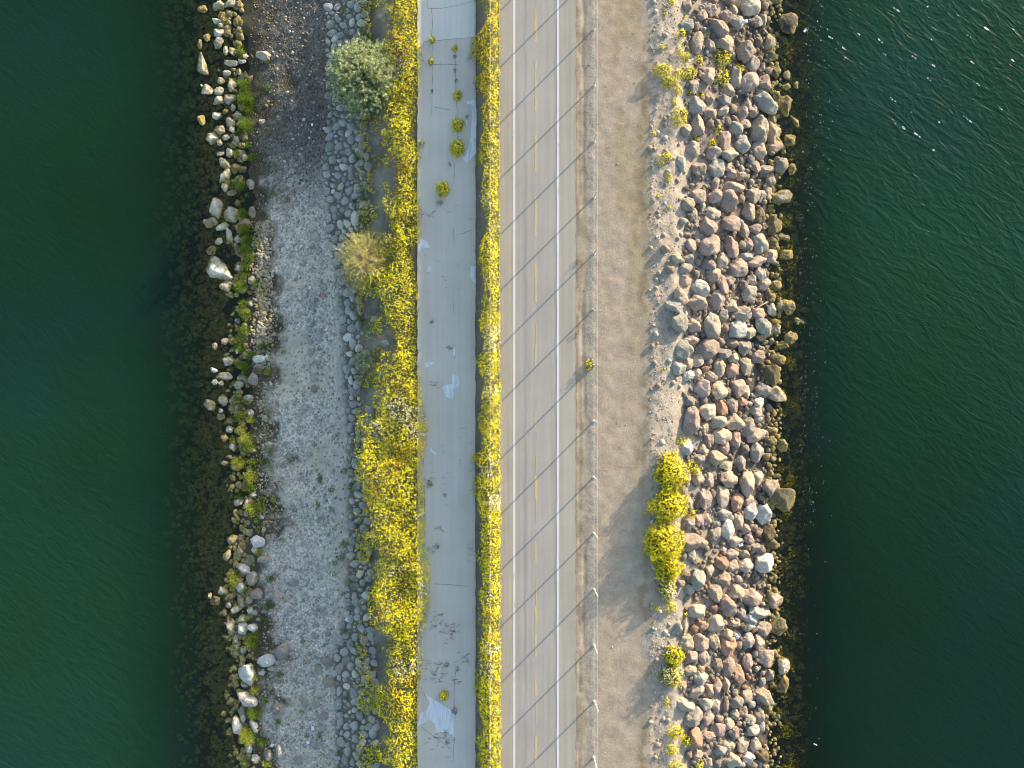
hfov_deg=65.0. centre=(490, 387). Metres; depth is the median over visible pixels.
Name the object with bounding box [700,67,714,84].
boulder
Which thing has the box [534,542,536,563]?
road dash
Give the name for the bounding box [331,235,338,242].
cobble
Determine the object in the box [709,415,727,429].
boulder
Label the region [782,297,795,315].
boulder
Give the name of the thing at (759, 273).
boulder
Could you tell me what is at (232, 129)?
shore rock
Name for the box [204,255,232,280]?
shore rock
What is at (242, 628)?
shore rock
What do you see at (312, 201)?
cobble
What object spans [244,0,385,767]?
beach pebbles
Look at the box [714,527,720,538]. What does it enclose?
boulder
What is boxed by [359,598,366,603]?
cobble
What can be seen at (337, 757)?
cobble
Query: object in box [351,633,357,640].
cobble
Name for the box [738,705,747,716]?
boulder
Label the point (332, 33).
cobble
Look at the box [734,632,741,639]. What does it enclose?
litter scrap
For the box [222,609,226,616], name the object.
shore rock
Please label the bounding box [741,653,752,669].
boulder
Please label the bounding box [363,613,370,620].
cobble
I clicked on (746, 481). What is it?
boulder
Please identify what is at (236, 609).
shore rock
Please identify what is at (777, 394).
boulder
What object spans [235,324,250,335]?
shore plant
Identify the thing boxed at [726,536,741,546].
boulder
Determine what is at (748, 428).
boulder
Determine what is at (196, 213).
submerged rock
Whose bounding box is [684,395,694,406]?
boulder
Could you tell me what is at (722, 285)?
boulder
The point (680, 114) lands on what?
flower clump
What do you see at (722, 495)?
boulder
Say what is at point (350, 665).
cobble
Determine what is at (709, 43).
boulder
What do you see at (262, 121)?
shore rock
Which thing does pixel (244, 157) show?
shore rock
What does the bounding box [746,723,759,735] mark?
boulder
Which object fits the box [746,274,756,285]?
boulder
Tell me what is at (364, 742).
cobble
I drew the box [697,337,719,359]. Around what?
boulder
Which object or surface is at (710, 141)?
flower clump
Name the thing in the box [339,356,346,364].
cobble
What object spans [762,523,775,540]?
boulder
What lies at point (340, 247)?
cobble
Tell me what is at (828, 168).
foam
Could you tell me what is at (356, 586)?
cobble
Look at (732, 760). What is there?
boulder
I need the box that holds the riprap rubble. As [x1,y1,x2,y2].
[661,0,790,767]
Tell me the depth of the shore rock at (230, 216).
45.62 m
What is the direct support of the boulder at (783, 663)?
on the ground at (613, 274)
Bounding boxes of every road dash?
[534,9,536,41]
[534,72,536,112]
[534,134,536,171]
[534,196,536,236]
[534,263,536,301]
[534,345,536,365]
[534,411,536,432]
[534,476,536,498]
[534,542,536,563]
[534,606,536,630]
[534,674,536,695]
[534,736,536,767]
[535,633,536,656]
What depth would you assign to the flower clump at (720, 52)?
44.45 m
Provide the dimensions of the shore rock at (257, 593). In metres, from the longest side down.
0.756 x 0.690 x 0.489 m
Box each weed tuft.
[354,150,361,163]
[357,315,365,324]
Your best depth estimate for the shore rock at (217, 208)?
45.63 m
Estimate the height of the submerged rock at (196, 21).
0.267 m
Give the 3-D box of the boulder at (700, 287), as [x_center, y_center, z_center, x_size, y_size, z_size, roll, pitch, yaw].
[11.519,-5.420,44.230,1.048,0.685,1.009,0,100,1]
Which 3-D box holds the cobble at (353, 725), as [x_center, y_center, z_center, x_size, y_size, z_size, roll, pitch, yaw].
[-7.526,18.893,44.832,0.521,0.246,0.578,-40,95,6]
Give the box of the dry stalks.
[422,205,476,748]
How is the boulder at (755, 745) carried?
on the ground at (613, 274)
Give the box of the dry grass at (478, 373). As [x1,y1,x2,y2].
[470,0,487,765]
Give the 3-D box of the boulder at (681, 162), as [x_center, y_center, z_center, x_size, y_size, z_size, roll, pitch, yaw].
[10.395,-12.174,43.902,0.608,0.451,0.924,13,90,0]
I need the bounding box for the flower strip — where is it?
[467,0,501,767]
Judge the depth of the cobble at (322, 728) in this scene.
45.27 m
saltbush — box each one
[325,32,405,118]
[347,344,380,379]
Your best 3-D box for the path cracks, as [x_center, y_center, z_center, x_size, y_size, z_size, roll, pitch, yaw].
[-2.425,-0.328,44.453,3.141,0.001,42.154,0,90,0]
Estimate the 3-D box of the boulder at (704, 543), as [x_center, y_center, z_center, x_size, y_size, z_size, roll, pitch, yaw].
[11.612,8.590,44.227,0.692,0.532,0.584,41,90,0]
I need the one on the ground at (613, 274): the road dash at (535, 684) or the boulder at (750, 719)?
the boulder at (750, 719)
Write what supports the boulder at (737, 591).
on the ground at (613, 274)
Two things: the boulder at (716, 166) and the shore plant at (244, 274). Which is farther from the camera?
the shore plant at (244, 274)
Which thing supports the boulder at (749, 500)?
on the ground at (613, 274)
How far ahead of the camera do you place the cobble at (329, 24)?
45.12 m
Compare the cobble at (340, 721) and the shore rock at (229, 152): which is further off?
the shore rock at (229, 152)
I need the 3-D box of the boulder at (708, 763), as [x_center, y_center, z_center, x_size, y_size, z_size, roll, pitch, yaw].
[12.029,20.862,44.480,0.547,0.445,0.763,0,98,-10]
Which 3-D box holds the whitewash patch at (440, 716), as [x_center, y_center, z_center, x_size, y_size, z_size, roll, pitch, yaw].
[-2.803,18.164,44.452,2.202,0.001,1.950,14,90,0]
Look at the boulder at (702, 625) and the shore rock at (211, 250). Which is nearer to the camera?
the boulder at (702, 625)
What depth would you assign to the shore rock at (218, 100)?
45.61 m
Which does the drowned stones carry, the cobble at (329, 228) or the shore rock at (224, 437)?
the shore rock at (224, 437)
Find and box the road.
[498,0,575,767]
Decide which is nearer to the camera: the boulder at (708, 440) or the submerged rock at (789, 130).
the boulder at (708, 440)
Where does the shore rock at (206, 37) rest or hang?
on the drowned stones
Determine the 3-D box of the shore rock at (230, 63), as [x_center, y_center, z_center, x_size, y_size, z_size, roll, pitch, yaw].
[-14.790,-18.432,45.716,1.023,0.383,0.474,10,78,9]
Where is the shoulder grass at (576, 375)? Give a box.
[575,5,660,766]
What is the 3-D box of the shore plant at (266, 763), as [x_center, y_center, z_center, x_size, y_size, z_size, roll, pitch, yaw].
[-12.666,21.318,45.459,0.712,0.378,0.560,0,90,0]
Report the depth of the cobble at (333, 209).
45.14 m
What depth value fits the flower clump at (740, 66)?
44.88 m
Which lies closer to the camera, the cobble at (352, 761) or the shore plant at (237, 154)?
the cobble at (352, 761)
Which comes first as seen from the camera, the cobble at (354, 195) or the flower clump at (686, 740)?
the flower clump at (686, 740)
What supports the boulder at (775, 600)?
on the ground at (613, 274)
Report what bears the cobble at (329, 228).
on the ground at (613, 274)
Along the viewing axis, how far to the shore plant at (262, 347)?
45.45 m
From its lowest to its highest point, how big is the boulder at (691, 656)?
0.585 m
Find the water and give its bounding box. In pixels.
[0,0,1023,767]
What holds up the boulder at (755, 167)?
on the ground at (613, 274)
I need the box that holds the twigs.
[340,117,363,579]
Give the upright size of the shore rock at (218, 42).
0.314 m
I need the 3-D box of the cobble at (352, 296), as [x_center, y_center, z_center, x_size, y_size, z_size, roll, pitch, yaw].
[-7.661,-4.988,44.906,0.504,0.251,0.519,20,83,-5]
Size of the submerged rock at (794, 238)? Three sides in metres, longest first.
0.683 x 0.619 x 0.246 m
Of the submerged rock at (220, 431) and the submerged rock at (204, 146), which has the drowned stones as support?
the submerged rock at (204, 146)
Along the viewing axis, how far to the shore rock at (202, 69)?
45.63 m
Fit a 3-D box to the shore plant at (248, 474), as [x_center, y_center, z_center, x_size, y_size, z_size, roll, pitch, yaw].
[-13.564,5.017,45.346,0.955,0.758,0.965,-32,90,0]
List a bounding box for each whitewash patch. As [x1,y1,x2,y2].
[417,694,454,736]
[418,239,429,251]
[423,362,433,366]
[443,374,458,398]
[462,100,476,161]
[470,266,475,282]
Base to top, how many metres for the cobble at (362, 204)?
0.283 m
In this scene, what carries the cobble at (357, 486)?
on the ground at (613, 274)
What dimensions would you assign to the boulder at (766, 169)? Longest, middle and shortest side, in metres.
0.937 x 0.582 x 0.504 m
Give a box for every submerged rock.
[176,265,186,275]
[182,280,192,286]
[185,49,190,55]
[185,192,191,199]
[186,150,195,155]
[186,496,193,502]
[188,352,198,360]
[189,98,196,108]
[190,79,200,87]
[191,16,203,29]
[191,407,198,414]
[192,210,201,216]
[192,332,199,338]
[192,382,202,387]
[194,307,203,314]
[195,243,203,253]
[195,260,201,265]
[195,625,202,632]
[197,94,206,102]
[197,287,207,293]
[197,539,208,551]
[201,143,210,152]
[202,514,215,523]
[203,231,212,239]
[206,676,214,685]
[210,695,217,702]
[211,66,217,75]
[211,389,218,396]
[212,579,218,586]
[217,427,222,434]
[782,609,790,614]
[783,716,790,722]
[783,753,791,763]
[784,128,792,134]
[786,524,795,532]
[787,651,794,660]
[789,715,799,720]
[790,153,797,160]
[790,233,798,244]
[790,381,799,387]
[790,403,800,412]
[791,409,802,418]
[792,684,801,691]
[793,252,800,260]
[793,350,803,359]
[794,691,802,699]
[795,211,803,221]
[795,438,804,445]
[795,446,803,453]
[797,662,803,669]
[799,77,803,87]
[799,307,809,312]
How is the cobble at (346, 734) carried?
on the ground at (613, 274)
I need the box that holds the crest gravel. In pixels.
[577,0,703,767]
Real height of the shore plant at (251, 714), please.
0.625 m
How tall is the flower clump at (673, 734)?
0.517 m
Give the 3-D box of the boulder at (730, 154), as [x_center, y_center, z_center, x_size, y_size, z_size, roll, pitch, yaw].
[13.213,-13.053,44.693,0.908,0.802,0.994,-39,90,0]
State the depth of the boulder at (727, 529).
44.51 m
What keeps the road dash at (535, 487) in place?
on the road
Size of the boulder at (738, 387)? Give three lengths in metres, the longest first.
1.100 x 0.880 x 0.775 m
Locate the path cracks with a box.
[421,0,474,753]
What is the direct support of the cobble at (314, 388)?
on the ground at (613, 274)
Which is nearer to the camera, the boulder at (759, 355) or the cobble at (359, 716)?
the cobble at (359, 716)
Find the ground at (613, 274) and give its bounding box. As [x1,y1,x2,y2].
[167,0,818,767]
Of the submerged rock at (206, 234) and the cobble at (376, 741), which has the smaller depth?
the cobble at (376, 741)
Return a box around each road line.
[513,0,514,767]
[557,0,558,767]
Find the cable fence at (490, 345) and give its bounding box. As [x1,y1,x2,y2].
[489,0,490,748]
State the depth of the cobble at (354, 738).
44.72 m
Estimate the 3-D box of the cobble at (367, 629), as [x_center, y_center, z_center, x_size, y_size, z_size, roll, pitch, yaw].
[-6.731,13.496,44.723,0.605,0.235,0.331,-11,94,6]
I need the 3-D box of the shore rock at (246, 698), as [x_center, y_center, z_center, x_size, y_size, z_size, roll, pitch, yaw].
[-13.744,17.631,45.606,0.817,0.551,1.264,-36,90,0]
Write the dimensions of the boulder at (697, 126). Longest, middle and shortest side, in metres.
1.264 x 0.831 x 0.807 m
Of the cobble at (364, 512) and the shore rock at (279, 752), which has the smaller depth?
the cobble at (364, 512)
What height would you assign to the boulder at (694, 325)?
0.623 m
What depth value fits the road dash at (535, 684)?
43.60 m
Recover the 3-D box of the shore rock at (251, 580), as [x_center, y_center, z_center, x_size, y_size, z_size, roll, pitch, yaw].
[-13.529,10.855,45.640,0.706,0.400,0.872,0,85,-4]
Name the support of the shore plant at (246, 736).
on the ground at (613, 274)
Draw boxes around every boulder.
[665,300,680,313]
[670,313,687,332]
[671,252,682,263]
[672,361,685,374]
[673,288,688,305]
[673,621,682,635]
[675,339,693,359]
[676,155,685,172]
[677,697,694,711]
[678,633,693,651]
[679,18,693,30]
[679,263,692,274]
[679,274,691,285]
[679,532,700,551]
[679,681,686,692]
[681,124,691,137]
[681,197,694,211]
[681,441,692,455]
[681,516,694,531]
[681,615,688,635]
[682,0,691,12]
[682,358,692,369]
[682,370,694,380]
[682,406,699,435]
[683,335,699,345]
[683,470,690,485]
[683,584,694,594]
[683,664,696,676]
[683,705,702,726]
[684,253,693,262]
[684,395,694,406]
[684,494,692,508]
[684,650,697,662]
[685,141,699,156]
[685,239,695,251]
[686,550,695,562]
[686,604,705,618]
[687,79,698,93]
[687,294,707,311]
[688,96,705,116]
[688,208,697,221]
[688,318,700,332]
[688,726,702,747]
[689,684,704,698]
[690,31,703,54]
[690,113,704,136]
[690,279,709,296]
[690,569,705,590]
[691,162,706,176]
[691,189,705,203]
[691,353,703,366]
[692,368,701,379]
[692,470,703,484]
[693,379,710,397]
[693,454,704,464]
[693,632,708,651]
[693,670,708,685]
[693,750,702,760]
[694,513,703,526]
[695,620,708,630]
[696,9,707,20]
[696,444,708,456]
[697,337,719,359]
[697,650,709,664]
[698,402,715,420]
[698,488,711,510]
[699,203,705,212]
[699,235,719,255]
[699,537,707,547]
[699,698,712,711]
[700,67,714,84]
[700,216,717,236]
[700,421,708,435]
[701,260,716,270]
[702,511,711,525]
[702,709,714,725]
[702,731,714,742]
[703,108,716,118]
[703,206,720,218]
[703,312,720,339]
[703,432,713,447]
[704,3,716,16]
[704,37,714,51]
[704,472,713,487]
[704,684,713,697]
[704,757,711,767]
[705,18,728,37]
[705,92,714,104]
[705,146,721,159]
[705,371,717,381]
[705,563,713,577]
[706,268,720,281]
[706,584,722,602]
[706,614,724,631]
[706,632,719,649]
[707,158,724,177]
[707,189,722,203]
[707,529,718,540]
[708,450,726,465]
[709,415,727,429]
[709,722,725,736]
[710,177,719,188]
[711,289,724,311]
[711,381,727,399]
[711,658,722,671]
[712,428,731,444]
[712,517,720,527]
[712,570,730,587]
[712,698,719,712]
[713,357,725,378]
[713,677,721,693]
[713,745,726,755]
[714,399,727,415]
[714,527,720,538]
[714,556,728,569]
[715,35,733,52]
[715,485,728,508]
[715,508,731,520]
[716,252,729,268]
[716,274,728,293]
[716,348,731,358]
[717,94,730,105]
[717,105,728,115]
[717,131,730,150]
[718,9,731,23]
[718,308,728,323]
[718,461,731,470]
[718,470,737,487]
[719,442,729,454]
[719,594,736,616]
[720,83,734,97]
[720,189,737,213]
[720,518,734,539]
[720,628,732,640]
[720,636,736,657]
[721,147,738,161]
[721,215,740,230]
[721,657,735,675]
[721,738,734,751]
[722,676,729,692]
[723,182,744,191]
[723,235,738,257]
[723,717,734,729]
[723,752,741,767]
[724,162,731,171]
[724,273,735,285]
[725,168,736,178]
[725,299,737,311]
[725,397,737,412]
[726,338,738,347]
[726,363,738,378]
[726,387,731,396]
[726,413,744,430]
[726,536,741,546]
[726,548,738,559]
[727,559,738,571]
[727,619,740,626]
[728,5,737,14]
[728,320,746,337]
[728,353,738,363]
[728,582,744,598]
[728,726,738,738]
[729,14,743,30]
[729,121,743,134]
[729,258,747,276]
[730,66,741,88]
[730,306,751,320]
[730,431,740,449]
[730,695,743,708]
[730,709,739,718]
[731,379,745,397]
[731,493,743,511]
[732,513,743,529]
[732,664,744,684]
[733,135,750,153]
[733,455,745,469]
[735,40,755,63]
[735,106,747,120]
[735,171,745,180]
[737,607,745,619]
[737,736,748,752]
[738,253,752,260]
[738,340,751,356]
[738,396,747,405]
[738,550,749,558]
[738,558,752,572]
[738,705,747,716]
[739,223,748,237]
[739,470,754,497]
[739,523,750,534]
[740,0,760,16]
[740,72,758,93]
[740,119,750,128]
[740,357,751,376]
[740,689,752,702]
[741,99,751,111]
[741,202,754,220]
[741,417,754,437]
[741,632,754,647]
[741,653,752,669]
[742,238,752,252]
[742,285,756,301]
[742,385,749,399]
[742,587,762,606]
[742,614,757,624]
[742,751,754,763]
[743,495,753,504]
[743,502,757,520]
[743,534,754,543]
[743,622,755,631]
[744,714,755,724]
[745,55,759,71]
[745,327,755,338]
[746,188,760,203]
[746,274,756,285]
[746,427,765,443]
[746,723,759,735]
[747,255,766,267]
[748,106,758,117]
[749,114,768,142]
[749,349,764,363]
[749,606,769,619]
[750,161,760,172]
[750,223,761,234]
[750,405,762,416]
[750,442,763,462]
[750,542,760,553]
[750,736,761,751]
[751,141,766,160]
[751,333,765,344]
[752,308,764,317]
[753,15,762,27]
[753,88,777,115]
[753,233,768,254]
[753,397,763,406]
[753,471,763,485]
[753,708,764,723]
[754,209,764,224]
[754,267,765,281]
[754,382,771,397]
[754,633,764,650]
[754,685,773,705]
[755,317,771,337]
[755,503,771,524]
[755,553,773,572]
[755,620,771,635]
[755,747,768,762]
[756,494,768,504]
[757,74,770,89]
[757,649,773,667]
[759,190,765,202]
[759,279,770,290]
[760,13,766,27]
[760,165,774,173]
[762,365,780,385]
[762,479,779,500]
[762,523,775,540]
[763,187,771,200]
[763,249,777,263]
[764,33,776,50]
[764,436,777,447]
[764,669,774,680]
[765,51,777,60]
[765,172,775,186]
[765,292,775,302]
[765,539,778,548]
[766,141,784,153]
[767,121,780,143]
[767,214,781,232]
[767,237,778,247]
[767,303,775,316]
[767,385,786,401]
[767,591,782,608]
[768,114,776,123]
[769,354,786,364]
[770,488,795,512]
[770,617,787,635]
[771,190,792,204]
[771,280,781,290]
[771,323,780,335]
[772,65,780,78]
[773,156,788,175]
[775,340,788,350]
[775,438,787,452]
[777,655,789,674]
[777,674,789,693]
[778,12,797,33]
[778,95,792,117]
[778,233,790,242]
[779,249,792,261]
[781,81,790,90]
[782,133,797,149]
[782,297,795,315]
[784,330,798,346]
[788,115,801,133]
[788,162,797,177]
[788,314,805,325]
[791,77,800,89]
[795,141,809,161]
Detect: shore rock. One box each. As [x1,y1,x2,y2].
[196,52,210,78]
[197,5,207,12]
[197,114,204,125]
[198,39,202,49]
[201,83,213,94]
[203,34,209,41]
[203,399,216,411]
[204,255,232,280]
[205,217,219,227]
[206,132,218,145]
[206,245,215,255]
[209,197,225,220]
[210,596,219,604]
[212,18,221,24]
[212,112,221,120]
[212,343,217,349]
[213,0,225,12]
[213,28,224,37]
[213,96,223,104]
[213,125,224,135]
[214,37,223,49]
[214,87,223,95]
[215,238,222,244]
[216,222,230,230]
[216,372,232,380]
[217,77,224,84]
[217,413,224,419]
[217,584,229,595]
[218,12,227,21]
[218,394,227,405]
[219,157,230,169]
[219,168,231,183]
[219,280,231,291]
[221,183,228,192]
[221,338,227,344]
[221,434,227,441]
[221,460,228,465]
[222,135,229,140]
[222,356,233,365]
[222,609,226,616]
[223,46,227,55]
[223,59,238,66]
[223,70,230,75]
[223,94,235,105]
[223,549,230,560]
[224,0,235,7]
[224,29,230,36]
[224,206,238,223]
[224,593,234,600]
[226,117,234,128]
[226,148,232,157]
[226,227,232,243]
[226,426,233,432]
[226,617,236,631]
[227,190,236,195]
[227,534,237,544]
[228,47,234,55]
[228,77,237,92]
[228,444,235,451]
[229,127,234,132]
[230,141,236,148]
[230,605,242,612]
[232,112,241,120]
[232,714,242,734]
[233,15,240,26]
[233,136,238,142]
[233,235,240,242]
[233,634,237,642]
[234,265,242,272]
[234,381,243,388]
[234,498,243,506]
[236,563,249,574]
[236,582,244,592]
[237,374,246,380]
[237,545,243,556]
[237,690,257,707]
[238,58,245,63]
[238,613,246,621]
[238,622,247,634]
[238,663,255,685]
[240,218,250,225]
[240,645,246,653]
[240,714,245,722]
[241,131,247,141]
[242,154,247,160]
[244,75,252,83]
[244,395,253,400]
[245,529,252,535]
[245,744,251,752]
[246,179,254,189]
[246,409,253,418]
[246,571,257,585]
[246,596,252,603]
[247,607,252,613]
[247,623,257,632]
[248,206,255,217]
[248,276,254,283]
[248,372,257,385]
[249,720,258,732]
[250,535,264,547]
[250,587,262,599]
[251,754,260,763]
[252,355,264,362]
[252,367,260,373]
[256,51,270,60]
[257,555,271,562]
[257,654,275,666]
[258,670,264,675]
[259,119,265,124]
[262,415,267,420]
[265,588,272,592]
[265,750,272,760]
[266,441,272,448]
[272,592,279,604]
[272,701,279,710]
[276,642,290,659]
[276,743,282,757]
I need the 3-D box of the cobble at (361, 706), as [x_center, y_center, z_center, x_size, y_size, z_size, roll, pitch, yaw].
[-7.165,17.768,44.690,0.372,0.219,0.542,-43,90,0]
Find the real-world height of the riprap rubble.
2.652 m
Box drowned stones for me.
[167,0,814,767]
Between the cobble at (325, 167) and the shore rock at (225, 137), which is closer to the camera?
the cobble at (325, 167)
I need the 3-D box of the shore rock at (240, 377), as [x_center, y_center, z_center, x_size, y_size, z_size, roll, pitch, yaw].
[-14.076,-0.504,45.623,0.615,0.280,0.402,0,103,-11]
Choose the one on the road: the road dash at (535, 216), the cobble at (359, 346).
the road dash at (535, 216)
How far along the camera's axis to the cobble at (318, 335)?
45.25 m
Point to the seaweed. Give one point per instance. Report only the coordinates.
(798, 398)
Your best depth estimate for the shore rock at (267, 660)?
45.40 m
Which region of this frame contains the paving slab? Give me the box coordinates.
[418,0,474,47]
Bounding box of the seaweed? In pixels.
[170,0,819,767]
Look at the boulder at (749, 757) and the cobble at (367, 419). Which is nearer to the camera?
the cobble at (367, 419)
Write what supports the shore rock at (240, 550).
on the drowned stones
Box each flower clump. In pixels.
[417,139,424,147]
[428,57,433,64]
[429,37,435,43]
[435,181,450,196]
[439,689,448,700]
[448,139,464,158]
[451,116,464,132]
[453,90,461,100]
[584,358,593,369]
[653,63,672,78]
[659,152,671,161]
[662,76,678,89]
[665,173,673,183]
[665,744,678,756]
[667,600,676,611]
[667,723,683,738]
[669,760,684,767]
[670,105,687,126]
[674,68,683,78]
[674,437,688,443]
[676,44,685,57]
[676,85,682,94]
[677,28,685,40]
[680,734,692,746]
[681,52,691,62]
[681,66,696,78]
[686,460,697,472]
[696,54,702,64]
[707,138,717,146]
[713,49,731,68]
[713,125,722,135]
[715,67,730,86]
[735,63,745,73]
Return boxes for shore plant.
[228,177,247,192]
[228,571,239,590]
[231,456,247,469]
[232,342,245,352]
[233,149,238,158]
[233,277,246,293]
[233,334,244,343]
[233,411,247,422]
[235,43,246,57]
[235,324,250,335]
[236,76,252,92]
[236,89,252,106]
[236,208,247,217]
[236,423,246,434]
[236,491,243,500]
[237,116,255,132]
[237,224,252,235]
[237,242,252,253]
[237,271,251,278]
[237,307,252,321]
[237,432,253,444]
[237,726,256,745]
[238,361,249,373]
[239,298,248,308]
[240,234,254,242]
[240,262,252,270]
[242,443,256,452]
[243,105,253,115]
[243,251,255,260]
[243,466,258,483]
[243,483,256,492]
[243,499,257,518]
[244,638,258,649]
[245,350,259,357]
[246,456,259,465]
[246,707,261,719]
[247,154,257,160]
[247,631,258,640]
[250,686,259,695]
[251,639,259,649]
[253,548,262,556]
[255,495,267,512]
[256,343,270,351]
[257,737,266,748]
[259,458,268,464]
[261,759,270,766]
[262,599,274,611]
[264,574,275,582]
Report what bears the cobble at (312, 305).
on the ground at (613, 274)
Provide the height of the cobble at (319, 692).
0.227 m
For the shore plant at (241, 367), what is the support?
on the ground at (613, 274)
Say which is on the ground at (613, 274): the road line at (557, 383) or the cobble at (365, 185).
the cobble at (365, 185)
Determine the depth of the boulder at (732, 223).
44.49 m
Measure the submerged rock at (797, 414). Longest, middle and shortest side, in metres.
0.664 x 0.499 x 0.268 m
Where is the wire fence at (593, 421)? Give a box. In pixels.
[592,17,598,767]
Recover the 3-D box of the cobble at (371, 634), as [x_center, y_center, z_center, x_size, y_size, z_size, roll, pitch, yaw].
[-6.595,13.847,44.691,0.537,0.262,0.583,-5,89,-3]
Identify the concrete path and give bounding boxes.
[417,0,475,767]
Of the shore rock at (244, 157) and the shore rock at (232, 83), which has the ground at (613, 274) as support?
the shore rock at (232, 83)
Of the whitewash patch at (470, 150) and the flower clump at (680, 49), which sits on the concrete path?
the whitewash patch at (470, 150)
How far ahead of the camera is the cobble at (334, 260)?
45.09 m
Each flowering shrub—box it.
[642,516,684,571]
[643,487,688,522]
[650,551,685,585]
[651,448,690,497]
[657,580,677,605]
[657,664,684,689]
[661,645,685,667]
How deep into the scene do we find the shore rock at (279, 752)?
45.37 m
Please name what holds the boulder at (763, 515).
on the ground at (613, 274)
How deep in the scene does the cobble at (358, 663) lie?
44.62 m
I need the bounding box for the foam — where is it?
[800,6,1013,708]
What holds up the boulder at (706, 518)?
on the ground at (613, 274)
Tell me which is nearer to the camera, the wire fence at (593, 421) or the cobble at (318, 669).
the wire fence at (593, 421)
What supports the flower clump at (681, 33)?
on the ground at (613, 274)
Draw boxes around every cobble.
[278,708,284,714]
[288,579,298,586]
[289,644,295,650]
[294,755,302,764]
[301,697,308,707]
[308,348,314,355]
[309,198,315,205]
[309,302,316,308]
[310,374,317,381]
[310,739,317,747]
[311,386,317,391]
[312,698,319,707]
[313,233,319,241]
[315,664,322,674]
[315,688,323,696]
[316,330,321,340]
[320,610,326,615]
[320,711,327,719]
[320,725,325,731]
[321,657,332,667]
[322,163,328,170]
[322,678,333,687]
[323,3,332,10]
[323,171,330,177]
[324,91,331,99]
[324,127,331,132]
[324,187,329,195]
[325,20,334,28]
[325,132,333,140]
[325,142,332,151]
[325,224,334,232]
[326,52,334,57]
[326,196,334,202]
[326,214,330,221]
[326,242,337,250]
[327,29,336,36]
[328,156,336,163]
[330,206,336,213]
[330,670,337,676]
[331,35,337,42]
[331,43,337,49]
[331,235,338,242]
[331,257,340,264]
[332,122,340,129]
[332,752,340,759]
[333,111,339,116]
[334,3,340,10]
[334,14,340,22]
[334,172,341,179]
[334,192,342,199]
[334,654,340,661]
[335,142,342,150]
[335,663,343,671]
[335,698,341,709]
[336,32,342,38]
[336,103,342,110]
[336,269,344,275]
[336,306,343,315]
[336,635,344,645]
[336,687,341,695]
[336,712,342,717]
[337,182,343,190]
[337,220,343,229]
[337,243,345,250]
[337,276,345,285]
[337,718,343,725]
[337,736,344,746]
[339,22,346,28]
[339,119,346,126]
[339,164,347,170]
[339,233,344,241]
[339,325,346,332]
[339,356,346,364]
[339,621,344,628]
[340,315,345,323]
[340,398,346,406]
[340,647,348,656]
[341,156,347,163]
[341,196,348,204]
[341,754,347,764]
[342,632,348,639]
[342,656,350,664]
[342,671,349,677]
[343,220,350,226]
[343,287,351,296]
[343,333,350,341]
[343,364,350,373]
[343,598,351,605]
[343,611,349,617]
[343,683,349,689]
[343,723,349,729]
[343,731,349,737]
[343,747,350,756]
[344,147,351,155]
[344,210,351,216]
[344,298,350,306]
[345,129,351,136]
[345,187,352,194]
[345,306,350,314]
[345,489,351,496]
[346,29,354,34]
[346,351,353,356]
[346,552,354,559]
[346,639,352,649]
[347,1,353,7]
[347,122,355,130]
[347,135,353,143]
[347,324,355,332]
[347,422,352,431]
[347,469,354,475]
[347,544,352,551]
[347,662,353,670]
[348,164,352,172]
[348,173,354,179]
[348,356,354,366]
[348,376,352,384]
[348,387,355,395]
[348,414,355,421]
[348,436,353,444]
[348,522,355,529]
[348,536,355,544]
[348,615,353,623]
[349,18,354,26]
[349,154,355,162]
[349,202,355,209]
[349,293,355,301]
[349,311,356,320]
[349,338,355,348]
[349,400,357,407]
[349,498,354,504]
[350,211,358,226]
[350,559,357,567]
[350,574,357,582]
[350,582,358,589]
[350,647,356,654]
[350,688,357,698]
[350,698,359,705]
[350,721,358,729]
[350,758,355,765]
[351,192,357,199]
[351,287,358,293]
[351,368,357,374]
[351,408,358,414]
[351,457,358,468]
[351,598,358,606]
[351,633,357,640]
[352,482,360,490]
[352,670,357,677]
[352,734,360,743]
[352,751,358,760]
[353,33,361,40]
[353,380,360,389]
[353,507,360,514]
[354,2,360,11]
[354,184,361,192]
[354,490,362,497]
[354,518,360,523]
[354,607,359,614]
[354,614,359,620]
[355,134,363,141]
[355,147,363,157]
[355,296,361,304]
[355,321,361,328]
[355,344,362,352]
[355,658,361,667]
[355,744,363,755]
[356,159,363,165]
[356,570,363,577]
[356,711,363,720]
[357,19,366,26]
[357,623,364,632]
[358,141,365,150]
[358,688,367,695]
[358,702,364,709]
[359,170,364,177]
[359,201,368,208]
[359,502,366,508]
[359,524,366,532]
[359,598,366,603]
[359,738,365,745]
[360,10,368,17]
[360,122,367,131]
[360,558,369,564]
[360,579,364,586]
[360,635,367,645]
[360,730,368,738]
[361,181,367,189]
[361,591,369,599]
[361,675,369,683]
[362,509,368,515]
[362,665,370,672]
[363,152,369,161]
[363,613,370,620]
[363,658,369,664]
[364,162,371,170]
[364,417,373,425]
[364,517,374,525]
[364,576,372,581]
[364,704,373,711]
[365,406,373,414]
[365,627,373,631]
[365,723,372,729]
[367,569,373,576]
[367,631,375,641]
[368,647,376,653]
[368,671,375,677]
[368,715,375,723]
[369,530,377,537]
[369,729,376,738]
[369,747,376,756]
[370,316,378,322]
[370,659,377,665]
[371,678,379,686]
[371,723,379,731]
[371,739,378,746]
[373,761,380,767]
[381,340,388,347]
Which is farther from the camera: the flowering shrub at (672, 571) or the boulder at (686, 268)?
the boulder at (686, 268)
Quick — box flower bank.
[353,0,430,767]
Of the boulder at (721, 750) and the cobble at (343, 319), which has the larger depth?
the cobble at (343, 319)
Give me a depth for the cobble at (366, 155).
44.60 m
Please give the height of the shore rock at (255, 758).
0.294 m
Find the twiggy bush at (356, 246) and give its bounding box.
[333,226,392,296]

